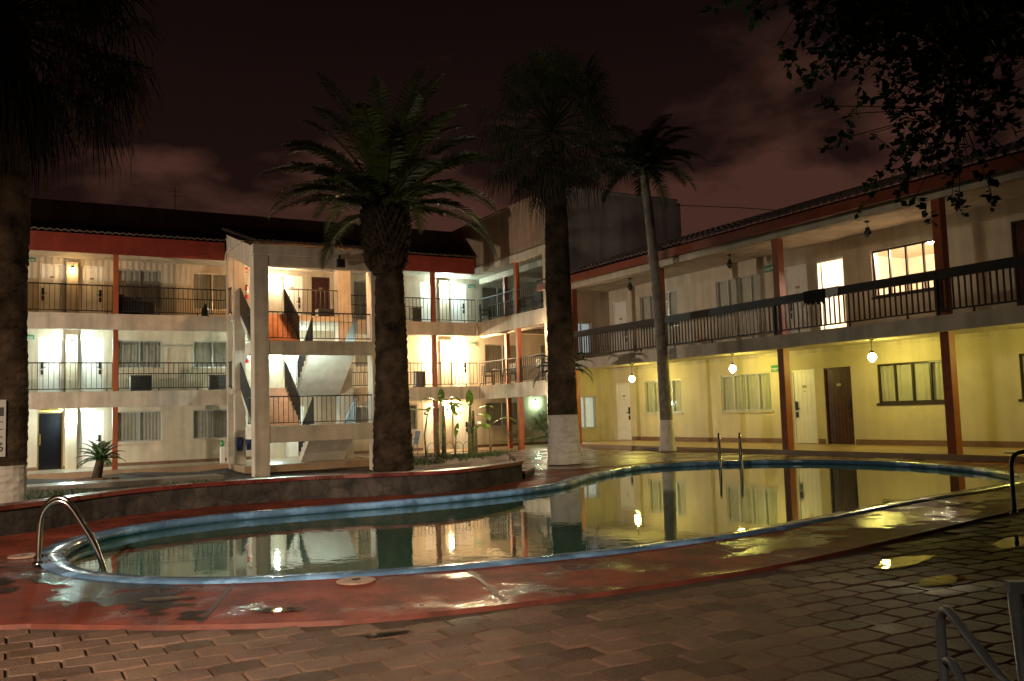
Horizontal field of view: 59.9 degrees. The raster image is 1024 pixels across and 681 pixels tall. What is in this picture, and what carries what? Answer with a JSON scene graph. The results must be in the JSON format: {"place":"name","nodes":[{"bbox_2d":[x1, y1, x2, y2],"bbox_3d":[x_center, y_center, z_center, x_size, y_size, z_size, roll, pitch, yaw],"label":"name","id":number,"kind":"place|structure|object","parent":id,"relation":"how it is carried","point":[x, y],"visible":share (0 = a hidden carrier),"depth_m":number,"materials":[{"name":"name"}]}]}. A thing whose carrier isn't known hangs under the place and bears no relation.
{"place":"outdoors","nodes":[
{"label":"outdoors","id":0,"kind":"place"},
{"bbox_2d":[27,473,223,490],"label":"garden path","id":1,"kind":"structure","parent":0,"point":[119,482],"depth_m":25.40,"materials":[{"name":"concrete"}]},
{"bbox_2d":[201,303,208,315],"bbox_3d":[-11.560,-1.122,33.468,0.280,0.550,0.273,1,-5,-29],"label":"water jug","id":2,"kind":"object","parent":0,"point":[206,309],"visible":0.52,"depth_m":33.38,"materials":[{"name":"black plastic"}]},
{"bbox_2d":[27,451,508,498],"bbox_3d":[-8.613,3.683,20.732,29.450,0.355,22.640,1,-5,-29],"label":"garden bed","id":3,"kind":"object","parent":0,"point":[229,473],"visible":0.09,"depth_m":30.48,"materials":[{"name":"soil"}]},
{"bbox_2d":[0,0,167,503],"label":"fan palm","id":4,"kind":"object","parent":3,"relation":"on","point":[29,118],"visible":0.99,"depth_m":14.83,"materials":[{"name":"green plant"}]},
{"bbox_2d":[0,400,5,456],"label":"notice board","id":5,"kind":"object","parent":4,"relation":"attached to","point":[2,426],"visible":1,"depth_m":14.26,"materials":[{"name":"white plastic"}]},
{"bbox_2d":[74,438,125,481],"bbox_3d":[-12.986,3.795,28.021,1.490,1.380,1.480,-1,-5,-5],"label":"cycad","id":6,"kind":"object","parent":3,"relation":"on","point":[101,456],"visible":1,"depth_m":27.87,"materials":[{"name":"green plant"}]},
{"bbox_2d":[26,198,547,478],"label":"hotel wing","id":7,"kind":"structure","parent":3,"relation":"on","point":[171,263],"depth_m":34.33,"materials":[{"name":"paint"}]},
{"bbox_2d":[37,412,62,469],"bbox_3d":[-16.848,3.658,32.399,0.840,2.100,0.150,1,-5,-29],"label":"door","id":8,"kind":"structure","parent":7,"relation":"in","point":[49,433],"depth_m":32.39,"materials":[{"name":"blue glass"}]},
{"bbox_2d":[38,337,63,391],"bbox_3d":[-16.930,0.938,32.616,0.840,2.100,0.160,1,-5,-29],"label":"door","id":9,"kind":"structure","parent":7,"relation":"in","point":[50,349],"depth_m":32.61,"materials":[{"name":"white paint"}]},
{"bbox_2d":[39,263,64,312],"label":"door","id":10,"kind":"structure","parent":7,"relation":"in","point":[48,273],"depth_m":32.84,"materials":[{"name":"white paint"}]},
{"bbox_2d":[78,411,102,467],"bbox_3d":[-15.679,3.675,33.053,0.840,2.100,0.160,1,-5,-29],"label":"door","id":11,"kind":"structure","parent":7,"relation":"in","point":[90,424],"depth_m":33.03,"materials":[{"name":"white paint"}]},
{"bbox_2d":[79,338,103,391],"bbox_3d":[-15.763,0.955,33.274,0.840,2.100,0.160,1,-5,-29],"label":"door","id":12,"kind":"structure","parent":7,"relation":"in","point":[92,349],"depth_m":33.27,"materials":[{"name":"white paint"}]},
{"bbox_2d":[79,265,103,313],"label":"door","id":13,"kind":"structure","parent":7,"relation":"in","point":[94,275],"depth_m":33.50,"materials":[{"name":"white paint"}]},
{"bbox_2d":[119,294,143,313],"bbox_3d":[-13.736,-1.301,31.854,1.012,0.740,0.343,1,-5,-29],"label":"clothes bundle","id":14,"kind":"object","parent":7,"relation":"on","point":[133,303],"visible":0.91,"depth_m":31.80,"materials":[{"name":"black fabric"}]},
{"bbox_2d":[129,375,151,390],"bbox_3d":[-13.591,1.579,32.508,0.732,0.600,0.432,1,-5,-29],"label":"air conditioner","id":15,"kind":"object","parent":7,"relation":"on","point":[148,388],"visible":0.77,"depth_m":32.36,"materials":[{"name":"black plastic"}]},
{"bbox_2d":[118,411,162,443],"bbox_3d":[-14.225,3.308,33.905,1.700,1.200,0.191,1,-5,-29],"label":"window","id":16,"kind":"structure","parent":7,"relation":"in","point":[137,426],"depth_m":33.97,"materials":[{"name":"metal"}]},
{"bbox_2d":[118,340,162,369],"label":"window","id":17,"kind":"structure","parent":7,"relation":"in","point":[128,350],"depth_m":34.20,"materials":[{"name":"glass"}]},
{"bbox_2d":[119,269,162,309],"bbox_3d":[-14.388,-1.957,34.333,1.700,1.550,0.190,1,-5,-29],"label":"window","id":18,"kind":"structure","parent":7,"relation":"in","point":[145,278],"depth_m":34.48,"materials":[{"name":"glass"}]},
{"bbox_2d":[142,301,154,314],"bbox_3d":[-13.582,-1.139,32.666,0.812,0.580,0.432,1,-5,-29],"label":"air conditioner","id":19,"kind":"object","parent":7,"relation":"on","point":[149,306],"visible":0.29,"depth_m":32.59,"materials":[{"name":"black plastic"}]},
{"bbox_2d":[192,409,226,440],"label":"window","id":20,"kind":"structure","parent":7,"relation":"in","point":[207,424],"depth_m":35.23,"materials":[{"name":"metal"}]},
{"bbox_2d":[192,341,226,368],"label":"window","id":21,"kind":"structure","parent":7,"relation":"in","point":[203,351],"depth_m":35.47,"materials":[{"name":"glass"}]},
{"bbox_2d":[193,273,225,311],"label":"window","id":22,"kind":"structure","parent":7,"relation":"in","point":[200,280],"depth_m":35.67,"materials":[{"name":"glass"}]},
{"bbox_2d":[208,375,225,389],"bbox_3d":[-11.239,1.613,33.833,0.612,0.600,0.432,1,-5,-29],"label":"air conditioner","id":23,"kind":"object","parent":7,"relation":"on","point":[219,380],"visible":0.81,"depth_m":33.67,"materials":[{"name":"black plastic"}]},
{"bbox_2d":[220,440,224,462],"bbox_3d":[-10.868,4.170,33.325,0.160,0.860,0.180,1,-5,-29],"label":"water dispenser","id":24,"kind":"object","parent":7,"relation":"on","point":[222,453],"visible":0.98,"depth_m":33.24,"materials":[{"name":"white paint"}]},
{"bbox_2d":[283,355,298,387],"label":"door","id":25,"kind":"structure","parent":7,"relation":"in","point":[291,365],"depth_m":36.97,"materials":[{"name":"white paint"}]},
{"bbox_2d":[282,275,301,315],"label":"door","id":26,"kind":"structure","parent":7,"relation":"in","point":[293,282],"depth_m":37.29,"materials":[{"name":"white paint"}]},
{"bbox_2d":[284,406,303,457],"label":"door","id":27,"kind":"structure","parent":7,"relation":"in","point":[290,448],"depth_m":36.70,"materials":[{"name":"white paint"}]},
{"bbox_2d":[311,277,329,315],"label":"door","id":28,"kind":"structure","parent":7,"relation":"in","point":[318,283],"depth_m":37.86,"materials":[{"name":"brown wood"}]},
{"bbox_2d":[315,308,333,316],"bbox_3d":[-7.741,-0.998,36.760,0.712,0.600,0.432,1,-5,-29],"label":"air conditioner","id":29,"kind":"object","parent":7,"relation":"on","point":[325,311],"visible":0.38,"depth_m":36.59,"materials":[{"name":"black plastic"}]},
{"bbox_2d":[353,280,366,315],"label":"window","id":30,"kind":"structure","parent":7,"relation":"in","point":[359,287],"depth_m":38.79,"materials":[{"name":"glass"}]},
{"bbox_2d":[354,356,367,368],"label":"window","id":31,"kind":"structure","parent":7,"relation":"in","point":[357,358],"depth_m":38.54,"materials":[{"name":"glass"}]},
{"bbox_2d":[356,406,368,422],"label":"window","id":32,"kind":"structure","parent":7,"relation":"in","point":[362,409],"depth_m":38.39,"materials":[{"name":"glass"}]},
{"bbox_2d":[409,404,418,431],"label":"window","id":33,"kind":"structure","parent":7,"relation":"in","point":[413,419],"depth_m":39.52,"materials":[{"name":"glass"}]},
{"bbox_2d":[409,307,421,321],"bbox_3d":[-4.133,-1.050,37.997,0.412,0.680,0.432,1,-5,-29],"label":"air conditioner","id":34,"kind":"object","parent":7,"relation":"on","point":[418,313],"visible":0.48,"depth_m":37.84,"materials":[{"name":"black plastic"}]},
{"bbox_2d":[413,371,425,386],"bbox_3d":[-3.962,1.661,37.826,0.432,0.700,0.432,1,-5,-29],"label":"air conditioner","id":35,"kind":"object","parent":7,"relation":"on","point":[416,378],"visible":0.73,"depth_m":37.64,"materials":[{"name":"black plastic"}]},
{"bbox_2d":[420,282,436,321],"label":"door","id":36,"kind":"structure","parent":7,"relation":"in","point":[424,286],"depth_m":40.25,"materials":[{"name":"white paint"}]},
{"bbox_2d":[422,342,438,386],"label":"door","id":37,"kind":"structure","parent":7,"relation":"in","point":[426,346],"depth_m":40.02,"materials":[{"name":"white paint"}]},
{"bbox_2d":[423,403,439,449],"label":"door","id":38,"kind":"structure","parent":7,"relation":"in","point":[429,429],"depth_m":39.79,"materials":[{"name":"white paint"}]},
{"bbox_2d":[449,284,466,322],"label":"door","id":39,"kind":"structure","parent":7,"relation":"in","point":[457,291],"depth_m":41.03,"materials":[{"name":"white paint"}]},
{"bbox_2d":[451,343,467,386],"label":"door","id":40,"kind":"structure","parent":7,"relation":"in","point":[458,350],"depth_m":40.79,"materials":[{"name":"white paint"}]},
{"bbox_2d":[452,402,468,448],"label":"door","id":41,"kind":"structure","parent":7,"relation":"in","point":[462,418],"depth_m":40.58,"materials":[{"name":"white paint"}]},
{"bbox_2d":[482,286,513,317],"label":"window","id":42,"kind":"structure","parent":7,"relation":"in","point":[486,291],"depth_m":42.05,"materials":[{"name":"glass"}]},
{"bbox_2d":[485,344,515,373],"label":"window","id":43,"kind":"structure","parent":7,"relation":"in","point":[492,352],"depth_m":41.87,"materials":[{"name":"glass"}]},
{"bbox_2d":[485,402,517,427],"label":"window","id":44,"kind":"structure","parent":7,"relation":"in","point":[499,411],"depth_m":41.67,"materials":[{"name":"glass"}]},
{"bbox_2d":[211,224,375,477],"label":"stair tower","id":45,"kind":"structure","parent":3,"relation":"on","point":[322,369],"depth_m":31.54,"materials":[{"name":"paint"}]},
{"bbox_2d":[236,437,243,450],"bbox_3d":[-9.816,3.719,32.020,0.290,0.482,0.291,1,-5,-29],"label":"waste bin","id":46,"kind":"object","parent":45,"relation":"hanging from","point":[239,442],"visible":1,"depth_m":31.92,"materials":[{"name":"blue plastic"}]},
{"bbox_2d":[333,205,344,267],"bbox_3d":[-6.137,-3.703,31.278,0.270,2.383,0.773,1,-5,-29],"label":"floodlight","id":47,"kind":"object","parent":45,"relation":"attached to","point":[340,262],"visible":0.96,"depth_m":30.90,"materials":[{"name":"black plastic"}]},
{"bbox_2d":[254,62,512,472],"bbox_3d":[-3.143,-1.345,21.726,6.074,9.892,6.201,-3,-5,15],"label":"date palm","id":48,"kind":"object","parent":3,"relation":"on","point":[388,186],"visible":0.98,"depth_m":21.21,"materials":[{"name":"green plant"}]},
{"bbox_2d":[410,388,460,457],"bbox_3d":[-3.300,3.241,34.736,2.931,2.717,1.162,-3,-5,16],"label":"banana plant","id":49,"kind":"object","parent":3,"relation":"on","point":[442,396],"visible":0.92,"depth_m":34.86,"materials":[{"name":"green plant"}]},
{"bbox_2d":[454,423,458,453],"bbox_3d":[-2.175,3.907,35.028,0.206,1.362,0.258,-2,-5,5],"label":"banana plant","id":50,"kind":"object","parent":3,"relation":"on","point":[455,430],"visible":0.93,"depth_m":35.07,"materials":[{"name":"green plant"}]},
{"bbox_2d":[445,390,493,453],"bbox_3d":[-1.631,3.256,35.139,1.984,2.647,1.054,-1,-5,-5],"label":"banana plant","id":51,"kind":"object","parent":3,"relation":"on","point":[472,439],"visible":0.94,"depth_m":35.42,"materials":[{"name":"green plant"}]},
{"bbox_2d":[473,417,516,451],"bbox_3d":[-0.702,3.813,35.317,1.783,1.505,0.647,-1,-5,-11],"label":"banana plant","id":52,"kind":"object","parent":3,"relation":"on","point":[490,442],"visible":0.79,"depth_m":35.49,"materials":[{"name":"green plant"}]},
{"bbox_2d":[508,451,534,478],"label":"kerb wall","id":53,"kind":"structure","parent":3,"relation":"on","point":[528,468],"depth_m":18.97,"materials":[{"name":"concrete"}]},
{"bbox_2d":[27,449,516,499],"bbox_3d":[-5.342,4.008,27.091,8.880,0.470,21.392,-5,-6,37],"label":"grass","id":54,"kind":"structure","parent":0,"point":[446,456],"depth_m":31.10,"materials":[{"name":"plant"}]},
{"bbox_2d":[363,451,488,458],"bbox_3d":[-3.394,4.687,36.091,5.250,0.115,0.940,1,-5,-29],"label":"terrace apron","id":55,"kind":"object","parent":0,"point":[428,455],"visible":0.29,"depth_m":35.51,"materials":[{"name":"tile"}]},
{"bbox_2d":[412,431,420,454],"bbox_3d":[-3.979,4.099,35.392,0.570,0.950,0.490,1,-5,-29],"label":"patio chair","id":56,"kind":"object","parent":55,"relation":"on","point":[416,437],"visible":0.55,"depth_m":35.43,"materials":[{"name":"plastic"}]},
{"bbox_2d":[0,511,1023,680],"bbox_3d":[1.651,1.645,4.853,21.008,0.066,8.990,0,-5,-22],"label":"paving","id":57,"kind":"structure","parent":0,"point":[870,617],"depth_m":5.00,"materials":[{"name":"brick"}]},
{"bbox_2d":[536,141,1023,462],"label":"motel wing","id":58,"kind":"structure","parent":57,"relation":"on","point":[939,320],"depth_m":23.19,"materials":[{"name":"paint"}]},
{"bbox_2d":[613,301,627,354],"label":"door","id":59,"kind":"structure","parent":58,"relation":"in","point":[619,309],"depth_m":33.10,"materials":[{"name":"white paint"}]},
{"bbox_2d":[616,383,631,439],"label":"door","id":60,"kind":"structure","parent":58,"relation":"in","point":[622,389],"depth_m":32.84,"materials":[{"name":"white paint"}]},
{"bbox_2d":[640,290,677,333],"bbox_3d":[5.173,-0.993,31.078,0.167,1.310,2.170,1,-5,-29],"label":"window","id":61,"kind":"structure","parent":58,"relation":"in","point":[671,299],"depth_m":31.21,"materials":[{"name":"glass"}]},
{"bbox_2d":[644,379,682,414],"bbox_3d":[5.268,1.976,30.832,0.166,1.190,2.100,1,-5,-29],"label":"window","id":62,"kind":"structure","parent":58,"relation":"in","point":[652,400],"depth_m":31.19,"materials":[{"name":"metal"}]},
{"bbox_2d":[726,254,732,268],"bbox_3d":[6.411,-2.324,26.161,0.200,0.420,0.200,1,-5,-29],"label":"pendant lamp","id":63,"kind":"object","parent":58,"relation":"hanging from","point":[729,264],"visible":1,"depth_m":26.11,"materials":[{"name":"metal"}]},
{"bbox_2d":[716,272,763,321],"bbox_3d":[7.102,-1.330,27.664,0.166,1.310,2.100,1,-5,-29],"label":"window","id":64,"kind":"structure","parent":58,"relation":"in","point":[747,288],"depth_m":27.68,"materials":[{"name":"glass"}]},
{"bbox_2d":[720,372,773,412],"bbox_3d":[7.231,1.630,27.358,0.167,1.195,2.250,1,-5,-29],"label":"window","id":65,"kind":"structure","parent":58,"relation":"in","point":[744,393],"depth_m":27.36,"materials":[{"name":"metal"}]},
{"bbox_2d":[764,265,772,272],"bbox_3d":[7.680,-2.149,26.516,0.026,0.200,0.380,1,-5,-29],"label":"exit sign","id":66,"kind":"object","parent":58,"relation":"attached to","point":[768,268],"visible":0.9,"depth_m":26.53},
{"bbox_2d":[784,264,809,333],"bbox_3d":[8.272,-1.043,25.617,0.160,2.246,0.850,1,-5,-29],"label":"door","id":67,"kind":"structure","parent":58,"relation":"in","point":[795,276],"depth_m":25.67,"materials":[{"name":"white paint"}]},
{"bbox_2d":[791,369,817,442],"bbox_3d":[8.382,1.884,25.344,0.160,2.099,0.870,1,-5,-29],"label":"door","id":68,"kind":"structure","parent":58,"relation":"in","point":[803,382],"depth_m":25.36,"materials":[{"name":"white paint"}]},
{"bbox_2d":[803,288,824,305],"bbox_3d":[7.311,-1.020,21.382,0.164,0.390,0.651,1,-5,-29],"label":"drying cloth","id":69,"kind":"object","parent":58,"relation":"hanging from","point":[817,296],"visible":1,"depth_m":21.33,"materials":[{"name":"fabric"}]},
{"bbox_2d":[816,256,846,329],"bbox_3d":[9.063,-1.145,24.656,0.534,2.246,0.970,1,-5,-29],"label":"door","id":70,"kind":"structure","parent":58,"relation":"in","point":[827,271],"depth_m":24.99,"materials":[{"name":"white paint"}]},
{"bbox_2d":[825,286,840,298],"bbox_3d":[7.574,-1.123,20.918,0.164,0.277,0.371,1,-5,-29],"label":"drying cloth","id":71,"kind":"object","parent":58,"relation":"hanging from","point":[830,291],"visible":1,"depth_m":20.90,"materials":[{"name":"fabric"}]},
{"bbox_2d":[824,366,854,443],"bbox_3d":[8.980,1.780,24.286,0.160,2.099,0.930,1,-5,-29],"label":"door","id":72,"kind":"structure","parent":58,"relation":"in","point":[838,388],"depth_m":24.30,"materials":[{"name":"brown wood"}]},
{"bbox_2d":[864,221,871,237],"bbox_3d":[8.788,-2.740,21.955,0.200,0.420,0.200,1,-5,-29],"label":"pendant lamp","id":73,"kind":"object","parent":58,"relation":"hanging from","point":[867,233],"visible":1,"depth_m":21.90,"materials":[{"name":"metal"}]},
{"bbox_2d":[868,339,875,361],"bbox_3d":[8.832,0.248,21.799,0.200,0.560,0.200,1,-5,-29],"label":"pendant lamp","id":74,"kind":"object","parent":58,"relation":"hanging from","point":[871,356],"visible":0.98,"depth_m":21.75,"materials":[{"name":"glass"}]},
{"bbox_2d":[871,239,933,299],"bbox_3d":[9.996,-1.792,22.526,0.150,1.280,2.070,1,-5,-29],"label":"window","id":75,"kind":"structure","parent":58,"relation":"in","point":[923,242],"depth_m":22.58,"materials":[{"name":"brown metal"}]},
{"bbox_2d":[876,360,944,405],"bbox_3d":[10.080,1.074,22.319,0.167,1.070,2.120,1,-5,-29],"label":"window","id":76,"kind":"structure","parent":58,"relation":"in","point":[920,382],"depth_m":22.41,"materials":[{"name":"brown metal"}]},
{"bbox_2d":[1011,219,1023,305],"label":"door","id":77,"kind":"structure","parent":58,"relation":"in","point":[1017,226],"depth_m":20.01,"materials":[{"name":"brown wood"}]},
{"bbox_2d":[1018,354,1023,401],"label":"window","id":78,"kind":"structure","parent":58,"relation":"in","point":[1021,356],"depth_m":19.91,"materials":[{"name":"brown metal"}]},
{"bbox_2d":[698,0,1023,226],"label":"broadleaf tree","id":79,"kind":"object","parent":57,"relation":"on","point":[975,35],"visible":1,"depth_m":10.49,"materials":[{"name":"green plant"}]},
{"bbox_2d":[936,580,1023,680],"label":"patio chair","id":80,"kind":"object","parent":57,"relation":"on","point":[1014,590],"visible":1,"depth_m":2.15,"materials":[{"name":"black metal"}]},
{"bbox_2d":[1009,450,1023,514],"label":"grab rail","id":81,"kind":"object","parent":57,"relation":"on","point":[1012,482],"visible":1,"depth_m":9.54,"materials":[{"name":"metal"}]},
{"bbox_2d":[0,449,1023,624],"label":"pool deck","id":82,"kind":"structure","parent":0,"point":[25,601],"depth_m":6.84,"materials":[{"name":"red paint"}]},
{"bbox_2d":[0,578,15,592],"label":"wet patch","id":83,"kind":"object","parent":82,"relation":"on","point":[8,583],"visible":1,"depth_m":7.12,"materials":[{"name":"liquid"}]},
{"bbox_2d":[7,553,35,558],"bbox_3d":[-4.766,2.102,8.685,0.300,0.024,0.300,1,-5,-29],"label":"skimmer lid","id":84,"kind":"object","parent":82,"relation":"on","point":[24,556],"visible":0.73,"depth_m":8.61,"materials":[{"name":"beige plastic"}]},
{"bbox_2d":[0,564,205,619],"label":"wet patch","id":85,"kind":"object","parent":82,"relation":"on","point":[50,576],"visible":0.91,"depth_m":6.81,"materials":[{"name":"liquid"}]},
{"bbox_2d":[0,461,522,536],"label":"retaining wall","id":86,"kind":"structure","parent":82,"relation":"on","point":[18,517],"depth_m":13.57,"materials":[{"name":"stone"}]},
{"bbox_2d":[336,576,375,584],"bbox_3d":[-1.197,1.839,6.820,0.300,0.024,0.300,1,-5,-29],"label":"skimmer lid","id":87,"kind":"object","parent":82,"relation":"on","point":[358,580],"visible":1,"depth_m":6.77,"materials":[{"name":"beige plastic"}]},
{"bbox_2d":[0,508,1023,630],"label":"deck edge","id":88,"kind":"object","parent":82,"relation":"on","point":[349,621],"visible":0.32,"depth_m":5.75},
{"bbox_2d":[41,459,1023,583],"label":"pool coping","id":89,"kind":"object","parent":82,"relation":"on","point":[54,559],"visible":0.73,"depth_m":10.49,"materials":[{"name":"blue paint"}]},
{"bbox_2d":[32,495,106,571],"bbox_3d":[-4.116,2.015,8.345,0.831,1.096,0.533,-1,-5,-11],"label":"pool ladder","id":90,"kind":"object","parent":89,"relation":"attached to","point":[69,505],"visible":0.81,"depth_m":8.14,"materials":[{"name":"silver metal"}]},
{"bbox_2d":[717,432,743,466],"bbox_3d":[4.915,2.649,19.975,0.560,1.156,0.694,-3,-5,9],"label":"pool ladder","id":91,"kind":"object","parent":89,"relation":"attached to","point":[739,448],"visible":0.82,"depth_m":19.95,"materials":[{"name":"silver metal"}]},
{"bbox_2d":[196,512,960,623],"bbox_3d":[1.175,1.849,7.695,7.584,0.002,1.998,1,-5,-29],"label":"deck joint","id":92,"kind":"object","parent":82,"relation":"on","point":[232,585],"visible":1,"depth_m":6.58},
{"bbox_2d":[720,534,840,558],"bbox_3d":[2.396,1.829,7.937,1.936,0.001,0.608,1,-5,-29],"label":"wet patch","id":93,"kind":"object","parent":82,"relation":"on","point":[798,539],"visible":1,"depth_m":7.98,"materials":[{"name":"liquid"}]},
{"bbox_2d":[794,502,992,533],"bbox_3d":[4.305,1.910,9.655,3.895,0.001,1.178,1,-5,-29],"label":"wet patch","id":94,"kind":"object","parent":82,"relation":"on","point":[907,513],"visible":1,"depth_m":9.54,"materials":[{"name":"liquid"}]},
{"bbox_2d":[934,491,1023,507],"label":"wet patch","id":95,"kind":"object","parent":82,"relation":"on","point":[965,498],"visible":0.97,"depth_m":11.16,"materials":[{"name":"liquid"}]},
{"bbox_2d":[500,422,536,450],"bbox_3d":[0.377,3.898,36.196,1.892,1.272,1.692,-6,-6,41],"label":"fan palm shrub","id":96,"kind":"object","parent":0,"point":[514,435],"visible":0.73,"depth_m":36.06,"materials":[{"name":"green plant"}]},
{"bbox_2d":[15,0,1023,430],"label":"sky","id":97,"kind":"structure","parent":0,"point":[240,76],"materials":[{"name":"black"}]},
{"bbox_2d":[66,464,1009,576],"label":"pool water","id":98,"kind":"structure","parent":0,"point":[639,507],"depth_m":10.86,"materials":[{"name":"teal liquid"}]},
{"bbox_2d":[528,352,595,387],"bbox_3d":[1.533,1.865,26.754,2.032,3.022,2.014,1,-5,-29],"label":"potted palm","id":99,"kind":"object","parent":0,"point":[577,365],"visible":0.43,"depth_m":26.81,"materials":[{"name":"green plant"}]},
{"bbox_2d":[518,447,1015,468],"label":"terrace","id":100,"kind":"structure","parent":0,"point":[591,457],"depth_m":22.43,"materials":[{"name":"brown tile"}]},
{"bbox_2d":[471,43,639,464],"bbox_3d":[1.143,-2.152,21.220,4.099,10.114,3.968,1,-5,-29],"label":"fan palm","id":101,"kind":"object","parent":100,"relation":"on","point":[550,185],"visible":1,"depth_m":20.95,"materials":[{"name":"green plant"}]},
{"bbox_2d":[594,113,709,450],"bbox_3d":[4.144,-1.623,25.565,3.322,9.576,3.094,-2,-5,5],"label":"royal palm","id":102,"kind":"object","parent":100,"relation":"on","point":[641,155],"visible":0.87,"depth_m":25.57,"materials":[{"name":"green plant"}]},
{"label":"ground","id":103,"kind":"structure","parent":0,"visible":0},
{"bbox_2d":[447,187,681,451],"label":"corner block","id":104,"kind":"structure","parent":103,"relation":"on","point":[602,233],"depth_m":34.67,"materials":[{"name":"paint"}]},
{"bbox_2d":[482,366,494,385],"bbox_3d":[-1.027,1.565,38.928,0.480,0.890,0.520,-1,-5,-14],"label":"terrace chair","id":105,"kind":"object","parent":104,"relation":"on","point":[487,376],"visible":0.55,"depth_m":38.79,"materials":[{"name":"black plastic"}]},
{"bbox_2d":[502,363,515,383],"bbox_3d":[-0.126,1.410,37.375,0.480,0.890,0.520,1,-6,-33],"label":"terrace chair","id":106,"kind":"object","parent":104,"relation":"on","point":[511,371],"visible":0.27,"depth_m":37.39,"materials":[{"name":"black plastic"}]},
{"bbox_2d":[525,410,547,444],"bbox_3d":[1.534,3.540,35.459,2.804,1.793,2.601,1,-5,-29],"label":"fan palm shrub","id":107,"kind":"object","parent":104,"relation":"on","point":[541,422],"visible":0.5,"depth_m":35.52,"materials":[{"name":"green plant"}]},
{"bbox_2d":[578,322,592,354],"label":"window","id":108,"kind":"structure","parent":104,"relation":"in","point":[581,326],"depth_m":33.11,"materials":[{"name":"glass"}]},
{"bbox_2d":[581,396,598,429],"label":"window","id":109,"kind":"structure","parent":104,"relation":"in","point":[588,417],"depth_m":32.90,"materials":[{"name":"metal"}]},
{"bbox_2d":[676,205,772,209],"bbox_3d":[7.504,-4.670,31.242,0.065,2.328,8.909,-1,-5,-11],"label":"overhead cable","id":110,"kind":"object","parent":104,"relation":"attached to","point":[725,207],"visible":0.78,"depth_m":31.00,"materials":[{"name":"metal"}]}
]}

